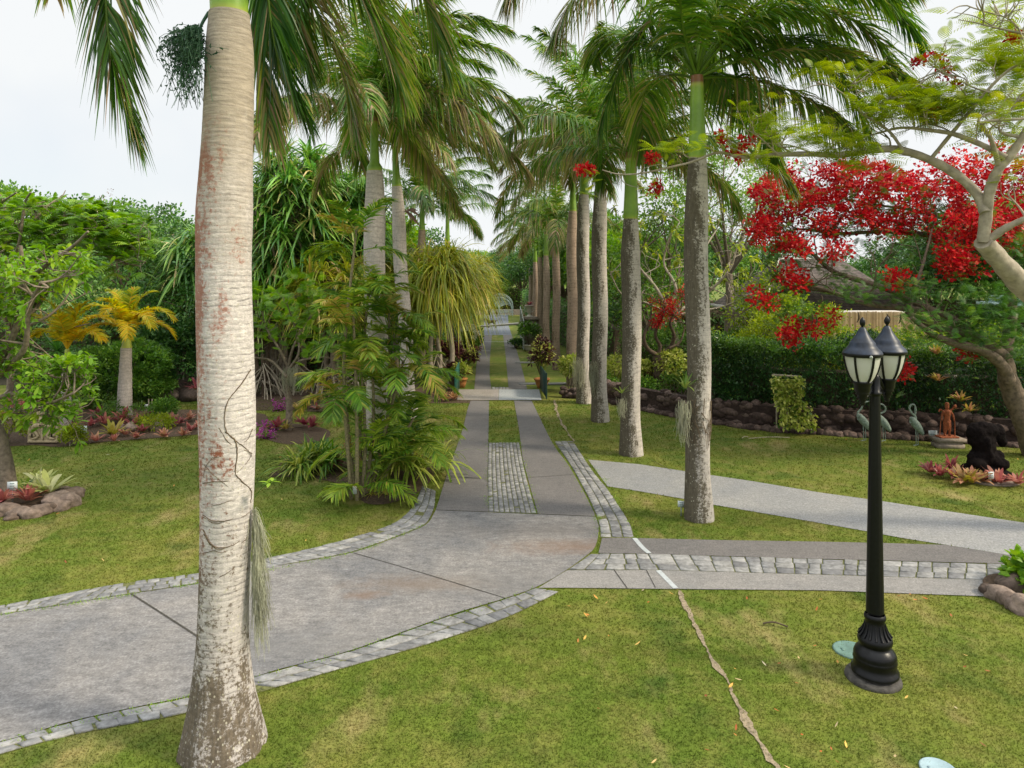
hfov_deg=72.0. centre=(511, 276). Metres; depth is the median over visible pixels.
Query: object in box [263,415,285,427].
bromeliad
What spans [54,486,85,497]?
stone
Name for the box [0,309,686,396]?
woodland floor
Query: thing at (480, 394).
crossing slab
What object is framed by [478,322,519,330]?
boom barrier
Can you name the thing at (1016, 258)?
broadleaf tree
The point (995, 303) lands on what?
pavilion
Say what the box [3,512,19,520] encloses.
stone
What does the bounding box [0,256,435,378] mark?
hedge
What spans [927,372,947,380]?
bromeliad
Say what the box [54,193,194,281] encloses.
broadleaf tree
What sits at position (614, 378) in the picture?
shrub
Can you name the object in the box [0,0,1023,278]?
sky
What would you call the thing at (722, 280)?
bare tree
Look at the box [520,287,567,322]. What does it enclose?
hedge
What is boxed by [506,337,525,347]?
potted plant
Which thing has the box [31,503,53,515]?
stone
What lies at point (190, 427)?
bromeliad
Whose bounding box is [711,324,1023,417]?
hedge
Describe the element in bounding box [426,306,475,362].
hedge
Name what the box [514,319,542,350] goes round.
potted plant
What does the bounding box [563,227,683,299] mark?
broadleaf tree
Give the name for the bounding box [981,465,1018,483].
bromeliad
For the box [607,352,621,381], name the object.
variegated shrub
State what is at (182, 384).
stone
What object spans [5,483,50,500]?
bromeliad
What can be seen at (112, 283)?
tree
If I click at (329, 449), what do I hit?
strap lily
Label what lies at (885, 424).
egret statue
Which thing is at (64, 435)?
shrub
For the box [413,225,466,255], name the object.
broadleaf tree
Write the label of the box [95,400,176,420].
shrub
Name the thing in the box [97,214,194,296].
broadleaf tree
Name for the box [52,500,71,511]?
stone
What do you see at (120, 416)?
bromeliad
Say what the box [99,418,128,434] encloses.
bromeliad
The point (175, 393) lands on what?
stone
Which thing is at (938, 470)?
bromeliad
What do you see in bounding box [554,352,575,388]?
variegated shrub
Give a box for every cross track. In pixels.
[539,570,983,595]
[599,538,1011,562]
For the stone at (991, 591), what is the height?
0.233 m
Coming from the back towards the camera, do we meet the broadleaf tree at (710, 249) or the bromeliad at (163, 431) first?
the broadleaf tree at (710, 249)
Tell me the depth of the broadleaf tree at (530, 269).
49.41 m
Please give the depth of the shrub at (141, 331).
24.45 m
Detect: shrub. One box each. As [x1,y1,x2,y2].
[0,410,27,443]
[14,344,119,403]
[36,327,82,355]
[53,393,124,419]
[55,422,90,445]
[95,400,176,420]
[132,311,196,380]
[132,411,177,431]
[147,394,181,415]
[461,322,484,347]
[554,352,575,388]
[590,370,620,387]
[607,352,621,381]
[620,374,661,389]
[641,358,652,386]
[642,367,673,384]
[650,368,686,393]
[651,347,686,392]
[993,544,1023,593]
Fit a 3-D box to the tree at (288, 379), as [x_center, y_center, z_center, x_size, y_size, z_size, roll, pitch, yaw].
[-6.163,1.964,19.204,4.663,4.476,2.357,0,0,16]
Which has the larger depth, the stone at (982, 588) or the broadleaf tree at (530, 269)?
the broadleaf tree at (530, 269)
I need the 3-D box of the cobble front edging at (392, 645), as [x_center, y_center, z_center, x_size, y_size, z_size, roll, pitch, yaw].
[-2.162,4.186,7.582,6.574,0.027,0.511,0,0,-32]
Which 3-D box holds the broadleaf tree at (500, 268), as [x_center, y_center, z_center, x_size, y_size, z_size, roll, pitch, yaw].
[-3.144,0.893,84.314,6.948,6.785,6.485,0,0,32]
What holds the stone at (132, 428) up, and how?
on the flower bed soil
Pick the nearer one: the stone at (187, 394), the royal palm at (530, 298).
the stone at (187, 394)
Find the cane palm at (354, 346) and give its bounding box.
[290,197,467,508]
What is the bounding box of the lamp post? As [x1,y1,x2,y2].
[842,316,907,693]
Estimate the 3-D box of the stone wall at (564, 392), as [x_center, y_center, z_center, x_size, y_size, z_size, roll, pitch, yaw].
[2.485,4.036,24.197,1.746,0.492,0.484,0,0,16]
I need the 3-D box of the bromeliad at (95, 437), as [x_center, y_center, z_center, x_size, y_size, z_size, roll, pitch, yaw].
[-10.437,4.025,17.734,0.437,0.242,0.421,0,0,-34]
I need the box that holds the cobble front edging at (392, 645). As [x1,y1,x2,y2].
[0,588,556,753]
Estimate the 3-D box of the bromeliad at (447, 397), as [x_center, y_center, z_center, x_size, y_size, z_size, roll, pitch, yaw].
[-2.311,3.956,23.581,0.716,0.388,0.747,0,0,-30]
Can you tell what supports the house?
on the ground at (498, 371)
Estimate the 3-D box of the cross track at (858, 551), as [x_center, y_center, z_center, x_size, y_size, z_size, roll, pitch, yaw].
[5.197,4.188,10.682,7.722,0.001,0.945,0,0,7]
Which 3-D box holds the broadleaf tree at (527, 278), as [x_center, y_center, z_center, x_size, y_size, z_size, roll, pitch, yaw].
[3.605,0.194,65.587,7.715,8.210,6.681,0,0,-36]
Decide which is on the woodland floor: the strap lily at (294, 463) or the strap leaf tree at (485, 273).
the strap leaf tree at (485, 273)
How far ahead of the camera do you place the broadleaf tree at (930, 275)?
32.90 m
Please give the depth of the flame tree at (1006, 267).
10.43 m
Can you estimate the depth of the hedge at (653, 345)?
25.74 m
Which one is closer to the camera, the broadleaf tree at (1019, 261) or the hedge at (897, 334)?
the hedge at (897, 334)
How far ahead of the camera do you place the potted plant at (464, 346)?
34.92 m
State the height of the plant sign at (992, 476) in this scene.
0.289 m
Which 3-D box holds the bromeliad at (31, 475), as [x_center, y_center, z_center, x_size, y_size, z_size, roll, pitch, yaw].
[-9.109,3.884,13.534,0.622,0.356,0.667,0,0,0]
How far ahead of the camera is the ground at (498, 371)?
8.12 m
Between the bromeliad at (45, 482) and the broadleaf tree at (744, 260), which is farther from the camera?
the broadleaf tree at (744, 260)
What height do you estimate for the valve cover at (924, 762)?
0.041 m
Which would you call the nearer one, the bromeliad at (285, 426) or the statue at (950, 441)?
the statue at (950, 441)
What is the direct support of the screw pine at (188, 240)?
on the woodland floor
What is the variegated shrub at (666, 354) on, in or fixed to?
on the woodland floor
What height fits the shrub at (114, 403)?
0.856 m
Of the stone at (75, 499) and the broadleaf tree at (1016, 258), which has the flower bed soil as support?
the stone at (75, 499)
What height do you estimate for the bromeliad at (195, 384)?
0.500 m
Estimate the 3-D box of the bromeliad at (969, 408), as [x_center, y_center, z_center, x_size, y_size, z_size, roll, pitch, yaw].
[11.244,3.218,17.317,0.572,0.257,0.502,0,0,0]
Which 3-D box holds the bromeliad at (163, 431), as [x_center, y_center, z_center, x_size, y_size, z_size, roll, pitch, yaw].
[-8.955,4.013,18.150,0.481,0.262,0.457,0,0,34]
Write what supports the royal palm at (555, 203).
on the ground at (498, 371)
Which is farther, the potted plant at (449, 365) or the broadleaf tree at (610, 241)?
the broadleaf tree at (610, 241)
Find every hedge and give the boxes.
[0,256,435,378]
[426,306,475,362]
[482,276,617,308]
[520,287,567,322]
[549,295,621,377]
[607,252,1023,348]
[616,317,778,391]
[711,301,851,369]
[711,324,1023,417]
[818,315,1023,375]
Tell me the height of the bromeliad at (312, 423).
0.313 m
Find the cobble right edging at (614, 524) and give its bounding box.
[555,441,632,536]
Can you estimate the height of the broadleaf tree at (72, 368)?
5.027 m
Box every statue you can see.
[856,401,868,440]
[881,403,890,440]
[908,404,923,445]
[929,402,966,448]
[955,421,1019,486]
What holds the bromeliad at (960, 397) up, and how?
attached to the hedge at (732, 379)
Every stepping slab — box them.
[519,382,535,384]
[548,382,565,384]
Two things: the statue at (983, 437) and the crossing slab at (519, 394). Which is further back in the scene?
the crossing slab at (519, 394)
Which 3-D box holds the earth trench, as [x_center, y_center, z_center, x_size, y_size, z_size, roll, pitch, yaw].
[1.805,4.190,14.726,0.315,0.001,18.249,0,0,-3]
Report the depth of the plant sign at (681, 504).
12.32 m
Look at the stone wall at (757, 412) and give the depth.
18.89 m
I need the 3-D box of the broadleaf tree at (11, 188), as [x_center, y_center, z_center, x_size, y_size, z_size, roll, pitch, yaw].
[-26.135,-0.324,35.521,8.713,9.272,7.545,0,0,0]
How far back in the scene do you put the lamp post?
7.28 m
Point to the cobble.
(501, 469)
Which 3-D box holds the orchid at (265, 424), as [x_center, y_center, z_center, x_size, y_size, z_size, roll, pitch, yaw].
[-6.580,4.095,19.267,0.836,0.478,0.703,0,0,39]
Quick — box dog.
[485,318,496,327]
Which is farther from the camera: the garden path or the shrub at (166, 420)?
the shrub at (166, 420)
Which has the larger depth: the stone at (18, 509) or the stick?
the stone at (18, 509)
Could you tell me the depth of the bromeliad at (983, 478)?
14.16 m
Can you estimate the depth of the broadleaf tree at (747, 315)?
24.64 m
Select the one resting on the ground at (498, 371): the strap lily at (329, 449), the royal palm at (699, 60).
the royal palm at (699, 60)
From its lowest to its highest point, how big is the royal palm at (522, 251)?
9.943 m
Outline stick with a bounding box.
[763,621,787,627]
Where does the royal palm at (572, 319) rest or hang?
on the ground at (498, 371)
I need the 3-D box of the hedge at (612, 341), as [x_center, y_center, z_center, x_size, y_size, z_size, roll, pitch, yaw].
[3.953,2.680,37.556,2.329,3.493,17.950,0,0,-5]
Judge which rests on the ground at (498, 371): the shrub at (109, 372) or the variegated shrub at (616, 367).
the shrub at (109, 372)
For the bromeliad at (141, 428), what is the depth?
18.79 m
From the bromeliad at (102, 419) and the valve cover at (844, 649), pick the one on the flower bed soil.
the bromeliad at (102, 419)
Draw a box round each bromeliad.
[0,489,21,502]
[1,397,30,413]
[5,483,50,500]
[18,478,33,489]
[21,468,58,485]
[22,469,80,493]
[82,416,99,425]
[86,406,103,415]
[89,431,106,440]
[93,411,114,423]
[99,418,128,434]
[103,433,119,440]
[111,406,133,420]
[118,427,130,434]
[122,414,142,425]
[129,431,144,437]
[135,424,150,430]
[154,427,171,436]
[173,414,188,423]
[176,427,191,434]
[185,377,196,389]
[185,409,195,419]
[185,421,195,430]
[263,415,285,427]
[279,419,293,428]
[294,415,312,424]
[305,415,320,427]
[306,387,324,400]
[333,453,346,467]
[438,391,453,399]
[448,392,462,398]
[673,371,696,390]
[918,460,940,472]
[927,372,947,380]
[929,343,942,353]
[933,463,951,475]
[942,454,960,468]
[943,467,961,478]
[945,463,983,483]
[947,390,970,400]
[955,465,993,482]
[956,401,978,411]
[965,467,995,484]
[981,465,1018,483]
[1003,470,1023,483]
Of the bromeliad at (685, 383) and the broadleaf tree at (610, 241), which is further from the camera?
the broadleaf tree at (610, 241)
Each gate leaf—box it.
[454,362,459,392]
[540,366,546,398]
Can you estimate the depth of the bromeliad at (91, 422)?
19.47 m
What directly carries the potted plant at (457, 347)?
on the ground at (498, 371)
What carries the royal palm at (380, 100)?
on the flower bed soil
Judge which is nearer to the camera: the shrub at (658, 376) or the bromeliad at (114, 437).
the bromeliad at (114, 437)
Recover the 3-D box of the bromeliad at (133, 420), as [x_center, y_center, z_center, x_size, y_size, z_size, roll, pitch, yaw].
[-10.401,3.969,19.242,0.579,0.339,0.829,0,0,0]
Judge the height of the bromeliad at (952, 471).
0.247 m
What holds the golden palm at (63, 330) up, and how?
on the flower bed soil
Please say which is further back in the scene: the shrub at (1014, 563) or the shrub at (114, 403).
the shrub at (114, 403)
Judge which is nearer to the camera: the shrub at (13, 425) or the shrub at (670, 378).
the shrub at (13, 425)
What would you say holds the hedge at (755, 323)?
on the woodland floor
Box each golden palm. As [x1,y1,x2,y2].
[30,298,116,429]
[77,286,177,417]
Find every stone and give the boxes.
[0,502,20,516]
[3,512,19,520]
[6,506,27,515]
[18,507,41,519]
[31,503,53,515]
[41,490,68,503]
[46,502,56,508]
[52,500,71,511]
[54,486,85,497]
[60,492,81,506]
[124,422,138,431]
[149,422,164,430]
[160,389,178,399]
[175,379,192,390]
[179,384,196,401]
[978,583,987,593]
[983,584,1014,601]
[994,572,1023,592]
[995,591,1012,605]
[1004,597,1011,609]
[1008,593,1023,616]
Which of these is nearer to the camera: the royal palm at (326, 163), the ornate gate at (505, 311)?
the royal palm at (326, 163)
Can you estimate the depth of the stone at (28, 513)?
12.20 m
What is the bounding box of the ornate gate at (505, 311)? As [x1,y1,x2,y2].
[485,294,513,315]
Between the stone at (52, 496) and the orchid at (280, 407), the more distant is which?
the orchid at (280, 407)
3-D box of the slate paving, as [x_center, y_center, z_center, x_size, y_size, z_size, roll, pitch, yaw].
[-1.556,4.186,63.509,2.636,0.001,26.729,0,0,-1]
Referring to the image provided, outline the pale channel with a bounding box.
[633,538,677,587]
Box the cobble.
[488,442,535,512]
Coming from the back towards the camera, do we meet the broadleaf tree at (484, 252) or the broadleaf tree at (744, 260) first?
the broadleaf tree at (484, 252)
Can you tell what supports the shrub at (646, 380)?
on the woodland floor
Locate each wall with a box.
[475,309,523,314]
[559,385,575,398]
[607,379,1017,441]
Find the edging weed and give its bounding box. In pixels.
[0,440,639,740]
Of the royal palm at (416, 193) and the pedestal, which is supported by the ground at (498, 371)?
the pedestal
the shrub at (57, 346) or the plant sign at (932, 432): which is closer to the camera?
the plant sign at (932, 432)
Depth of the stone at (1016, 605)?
8.77 m
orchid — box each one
[256,417,278,430]
[256,427,276,440]
[269,397,285,411]
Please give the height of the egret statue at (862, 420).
1.021 m
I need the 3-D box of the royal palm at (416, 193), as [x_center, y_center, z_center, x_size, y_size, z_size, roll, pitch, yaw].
[-3.479,-1.135,27.791,6.172,10.782,6.621,0,0,0]
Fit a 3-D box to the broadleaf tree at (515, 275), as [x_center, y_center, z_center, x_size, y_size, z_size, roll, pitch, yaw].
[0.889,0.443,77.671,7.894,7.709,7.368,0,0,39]
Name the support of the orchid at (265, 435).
on the flower bed soil
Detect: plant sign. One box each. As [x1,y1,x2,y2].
[7,481,16,501]
[678,501,683,515]
[928,430,936,440]
[988,472,993,483]
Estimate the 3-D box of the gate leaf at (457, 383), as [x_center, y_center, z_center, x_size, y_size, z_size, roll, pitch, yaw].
[-1.977,3.691,25.324,0.060,1.018,1.566,0,0,1]
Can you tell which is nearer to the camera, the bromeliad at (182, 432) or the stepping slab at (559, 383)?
the bromeliad at (182, 432)
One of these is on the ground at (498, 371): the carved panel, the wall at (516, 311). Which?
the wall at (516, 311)
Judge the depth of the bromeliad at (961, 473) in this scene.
14.15 m
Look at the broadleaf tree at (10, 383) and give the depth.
20.82 m
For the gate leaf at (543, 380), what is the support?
on the ground at (498, 371)
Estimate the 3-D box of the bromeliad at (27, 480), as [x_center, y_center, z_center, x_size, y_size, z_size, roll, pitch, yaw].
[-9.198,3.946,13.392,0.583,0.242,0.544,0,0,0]
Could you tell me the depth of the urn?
41.87 m
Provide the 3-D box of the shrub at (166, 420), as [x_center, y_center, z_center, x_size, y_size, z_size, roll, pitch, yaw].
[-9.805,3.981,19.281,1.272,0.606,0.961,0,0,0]
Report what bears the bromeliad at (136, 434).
on the flower bed soil
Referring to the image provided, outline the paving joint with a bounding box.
[131,433,660,635]
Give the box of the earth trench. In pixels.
[553,400,780,767]
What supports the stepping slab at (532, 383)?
on the ground at (498, 371)
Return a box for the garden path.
[589,460,1023,554]
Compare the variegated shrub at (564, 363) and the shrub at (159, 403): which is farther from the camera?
the variegated shrub at (564, 363)
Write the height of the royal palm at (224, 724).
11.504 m
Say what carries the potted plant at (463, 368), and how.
on the ground at (498, 371)
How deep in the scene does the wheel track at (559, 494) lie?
15.09 m
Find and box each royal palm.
[34,0,469,767]
[253,0,536,471]
[285,6,514,418]
[343,130,497,377]
[391,148,505,339]
[489,0,801,456]
[490,20,724,422]
[490,186,564,338]
[493,0,945,523]
[493,180,620,369]
[494,206,564,315]
[495,60,683,403]
[495,188,591,345]
[496,96,649,386]
[496,218,532,314]
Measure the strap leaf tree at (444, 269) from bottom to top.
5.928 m
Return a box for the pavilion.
[976,295,1023,333]
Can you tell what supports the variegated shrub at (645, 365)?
on the woodland floor
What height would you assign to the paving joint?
0.005 m
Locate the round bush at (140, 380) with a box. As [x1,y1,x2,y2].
[75,335,179,408]
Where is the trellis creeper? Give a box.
[769,374,819,432]
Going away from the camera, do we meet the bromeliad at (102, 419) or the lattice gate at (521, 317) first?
the bromeliad at (102, 419)
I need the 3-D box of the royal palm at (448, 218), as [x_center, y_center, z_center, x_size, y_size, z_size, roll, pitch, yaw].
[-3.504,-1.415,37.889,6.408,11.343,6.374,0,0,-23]
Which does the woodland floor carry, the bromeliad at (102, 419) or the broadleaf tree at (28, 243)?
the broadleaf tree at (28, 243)
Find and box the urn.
[524,301,533,316]
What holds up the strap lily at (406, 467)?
on the flower bed soil
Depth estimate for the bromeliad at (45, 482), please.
13.26 m
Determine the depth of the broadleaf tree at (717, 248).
30.28 m
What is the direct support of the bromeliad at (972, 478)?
on the ground at (498, 371)
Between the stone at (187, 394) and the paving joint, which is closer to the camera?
the paving joint
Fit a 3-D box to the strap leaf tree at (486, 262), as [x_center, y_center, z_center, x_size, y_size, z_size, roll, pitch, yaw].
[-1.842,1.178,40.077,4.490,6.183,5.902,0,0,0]
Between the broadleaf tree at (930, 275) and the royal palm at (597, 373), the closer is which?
the royal palm at (597, 373)
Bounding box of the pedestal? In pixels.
[523,316,538,343]
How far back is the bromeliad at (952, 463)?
15.12 m
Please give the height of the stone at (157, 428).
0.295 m
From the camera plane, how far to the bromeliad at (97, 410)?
20.83 m
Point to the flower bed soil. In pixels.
(295, 434)
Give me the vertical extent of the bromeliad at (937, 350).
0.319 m
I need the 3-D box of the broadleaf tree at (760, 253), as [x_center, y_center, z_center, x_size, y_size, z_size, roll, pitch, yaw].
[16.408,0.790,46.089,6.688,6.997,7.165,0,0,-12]
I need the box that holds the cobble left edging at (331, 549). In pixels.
[0,486,435,614]
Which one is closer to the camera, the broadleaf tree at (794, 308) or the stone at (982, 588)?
the stone at (982, 588)
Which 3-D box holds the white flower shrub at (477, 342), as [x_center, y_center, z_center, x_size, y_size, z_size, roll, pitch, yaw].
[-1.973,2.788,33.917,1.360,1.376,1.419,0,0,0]
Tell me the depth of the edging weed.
9.22 m
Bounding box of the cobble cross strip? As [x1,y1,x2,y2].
[570,554,1003,579]
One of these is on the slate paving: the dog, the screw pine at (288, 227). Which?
the dog
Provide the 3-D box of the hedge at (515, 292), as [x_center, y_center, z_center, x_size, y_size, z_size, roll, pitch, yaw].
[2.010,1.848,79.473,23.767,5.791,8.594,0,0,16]
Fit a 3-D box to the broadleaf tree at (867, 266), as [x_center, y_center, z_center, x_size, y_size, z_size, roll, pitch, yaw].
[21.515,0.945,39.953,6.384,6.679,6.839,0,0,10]
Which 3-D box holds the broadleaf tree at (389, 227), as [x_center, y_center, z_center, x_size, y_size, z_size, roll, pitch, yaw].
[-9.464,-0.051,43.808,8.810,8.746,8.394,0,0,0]
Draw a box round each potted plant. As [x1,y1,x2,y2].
[434,335,465,371]
[446,361,461,385]
[451,358,472,387]
[455,343,481,373]
[461,340,481,360]
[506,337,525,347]
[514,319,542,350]
[527,334,557,387]
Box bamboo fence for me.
[820,311,932,348]
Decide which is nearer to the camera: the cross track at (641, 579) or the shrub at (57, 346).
the cross track at (641, 579)
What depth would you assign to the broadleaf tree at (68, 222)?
18.19 m
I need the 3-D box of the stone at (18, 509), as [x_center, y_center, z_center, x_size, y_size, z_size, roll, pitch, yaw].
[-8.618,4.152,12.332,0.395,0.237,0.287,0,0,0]
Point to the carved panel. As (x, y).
(36, 436)
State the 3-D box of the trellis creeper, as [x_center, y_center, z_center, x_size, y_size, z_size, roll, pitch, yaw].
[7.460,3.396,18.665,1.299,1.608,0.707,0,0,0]
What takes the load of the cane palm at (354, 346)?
on the flower bed soil
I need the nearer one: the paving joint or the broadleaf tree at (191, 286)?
the paving joint
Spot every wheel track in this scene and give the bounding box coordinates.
[436,401,595,516]
[474,335,526,388]
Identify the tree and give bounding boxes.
[0,179,86,300]
[0,190,164,327]
[0,223,50,258]
[0,231,100,499]
[0,242,91,418]
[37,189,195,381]
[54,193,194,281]
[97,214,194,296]
[146,244,293,364]
[252,267,363,429]
[260,251,394,399]
[330,211,431,254]
[347,229,418,268]
[361,236,463,370]
[386,235,503,386]
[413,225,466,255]
[433,251,509,366]
[458,242,517,343]
[472,250,500,256]
[486,257,508,285]
[488,247,528,308]
[504,225,607,303]
[512,247,566,291]
[531,207,623,314]
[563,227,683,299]
[573,0,1023,302]
[589,178,715,343]
[607,201,807,345]
[621,269,685,388]
[637,121,816,335]
[649,221,723,294]
[666,131,1023,455]
[669,227,757,298]
[712,236,814,288]
[721,265,813,338]
[765,291,823,335]
[845,235,942,298]
[869,221,1001,331]
[905,198,1023,337]
[966,186,1023,283]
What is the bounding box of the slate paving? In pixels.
[484,315,510,334]
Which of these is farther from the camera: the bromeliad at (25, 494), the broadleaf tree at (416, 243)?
the broadleaf tree at (416, 243)
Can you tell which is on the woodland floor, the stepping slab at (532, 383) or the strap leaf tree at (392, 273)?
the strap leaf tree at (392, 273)
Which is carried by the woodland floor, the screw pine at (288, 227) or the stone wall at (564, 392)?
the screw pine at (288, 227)
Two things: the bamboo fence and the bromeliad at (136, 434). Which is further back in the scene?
the bamboo fence
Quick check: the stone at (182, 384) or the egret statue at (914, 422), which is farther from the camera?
the stone at (182, 384)
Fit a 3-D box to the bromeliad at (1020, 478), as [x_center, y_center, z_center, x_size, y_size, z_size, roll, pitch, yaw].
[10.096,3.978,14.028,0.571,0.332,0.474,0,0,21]
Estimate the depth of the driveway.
8.72 m
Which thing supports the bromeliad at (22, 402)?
on the flower bed soil
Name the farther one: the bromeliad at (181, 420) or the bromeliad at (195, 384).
the bromeliad at (195, 384)
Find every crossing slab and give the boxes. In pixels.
[457,389,498,399]
[499,389,540,399]
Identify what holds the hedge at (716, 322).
on the ground at (498, 371)
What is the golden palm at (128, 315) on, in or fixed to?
on the flower bed soil
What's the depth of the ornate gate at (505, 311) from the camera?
73.99 m
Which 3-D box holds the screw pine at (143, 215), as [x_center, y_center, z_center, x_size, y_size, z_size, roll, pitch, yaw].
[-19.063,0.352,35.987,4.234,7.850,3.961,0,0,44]
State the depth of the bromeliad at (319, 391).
23.18 m
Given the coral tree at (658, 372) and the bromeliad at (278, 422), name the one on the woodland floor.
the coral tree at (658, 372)
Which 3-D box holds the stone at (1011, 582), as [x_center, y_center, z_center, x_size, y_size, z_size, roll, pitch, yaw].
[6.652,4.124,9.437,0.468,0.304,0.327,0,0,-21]
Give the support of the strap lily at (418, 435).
on the flower bed soil
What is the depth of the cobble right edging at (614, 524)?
13.35 m
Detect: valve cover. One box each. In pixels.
[832,641,855,658]
[919,757,953,767]
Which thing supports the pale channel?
on the ground at (498, 371)
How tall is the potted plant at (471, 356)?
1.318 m
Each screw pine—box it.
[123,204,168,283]
[142,221,196,379]
[252,134,364,394]
[252,259,312,399]
[316,166,412,385]
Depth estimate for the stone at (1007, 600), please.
8.88 m
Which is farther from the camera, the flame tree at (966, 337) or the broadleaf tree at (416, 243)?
the broadleaf tree at (416, 243)
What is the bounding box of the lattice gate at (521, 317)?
[520,307,523,349]
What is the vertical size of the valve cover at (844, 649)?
0.041 m
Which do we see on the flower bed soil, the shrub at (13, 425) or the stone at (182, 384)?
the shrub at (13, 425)
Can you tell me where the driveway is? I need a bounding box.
[0,510,598,740]
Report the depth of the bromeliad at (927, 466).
14.87 m
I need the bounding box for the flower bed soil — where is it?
[2,385,1022,592]
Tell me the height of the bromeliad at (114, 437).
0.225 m
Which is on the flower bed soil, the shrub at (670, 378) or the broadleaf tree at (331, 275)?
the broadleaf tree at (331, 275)
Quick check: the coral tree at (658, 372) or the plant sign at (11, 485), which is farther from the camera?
the coral tree at (658, 372)
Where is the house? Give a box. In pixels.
[710,258,913,338]
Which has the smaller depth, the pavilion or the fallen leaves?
the fallen leaves
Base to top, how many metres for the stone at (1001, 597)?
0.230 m
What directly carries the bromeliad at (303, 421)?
on the flower bed soil
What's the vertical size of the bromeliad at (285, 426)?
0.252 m
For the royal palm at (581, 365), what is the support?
on the ground at (498, 371)
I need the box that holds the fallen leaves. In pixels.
[17,439,1017,767]
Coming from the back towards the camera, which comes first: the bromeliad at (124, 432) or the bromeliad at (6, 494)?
the bromeliad at (124, 432)
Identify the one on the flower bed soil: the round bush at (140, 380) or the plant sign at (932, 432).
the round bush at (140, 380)
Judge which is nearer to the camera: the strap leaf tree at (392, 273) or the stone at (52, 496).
the stone at (52, 496)
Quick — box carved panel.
[27,404,60,442]
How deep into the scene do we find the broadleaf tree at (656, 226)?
28.85 m
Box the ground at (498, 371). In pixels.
[0,279,1023,767]
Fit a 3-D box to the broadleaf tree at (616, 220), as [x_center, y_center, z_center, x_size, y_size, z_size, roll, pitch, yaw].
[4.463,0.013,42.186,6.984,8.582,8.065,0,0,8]
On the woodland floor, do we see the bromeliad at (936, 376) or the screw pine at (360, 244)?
the screw pine at (360, 244)
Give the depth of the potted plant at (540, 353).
26.32 m
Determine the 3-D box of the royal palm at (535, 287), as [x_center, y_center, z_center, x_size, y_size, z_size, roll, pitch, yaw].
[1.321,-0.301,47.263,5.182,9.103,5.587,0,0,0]
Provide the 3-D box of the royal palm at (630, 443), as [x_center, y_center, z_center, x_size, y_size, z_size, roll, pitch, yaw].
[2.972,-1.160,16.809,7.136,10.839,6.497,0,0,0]
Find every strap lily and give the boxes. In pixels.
[259,431,346,485]
[293,432,354,481]
[340,432,482,491]
[362,416,456,460]
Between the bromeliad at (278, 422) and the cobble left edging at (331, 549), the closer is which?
the cobble left edging at (331, 549)
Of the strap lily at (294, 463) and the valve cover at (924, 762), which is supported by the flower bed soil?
the strap lily at (294, 463)
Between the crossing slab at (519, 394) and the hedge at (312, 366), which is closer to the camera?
the crossing slab at (519, 394)
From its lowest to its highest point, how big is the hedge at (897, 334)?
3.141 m
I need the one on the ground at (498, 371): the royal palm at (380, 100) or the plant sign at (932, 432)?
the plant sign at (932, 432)
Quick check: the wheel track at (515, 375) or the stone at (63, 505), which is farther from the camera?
the wheel track at (515, 375)
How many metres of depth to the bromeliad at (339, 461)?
15.33 m
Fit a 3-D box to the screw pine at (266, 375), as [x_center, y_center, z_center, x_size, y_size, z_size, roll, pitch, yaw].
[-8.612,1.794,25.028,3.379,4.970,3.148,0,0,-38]

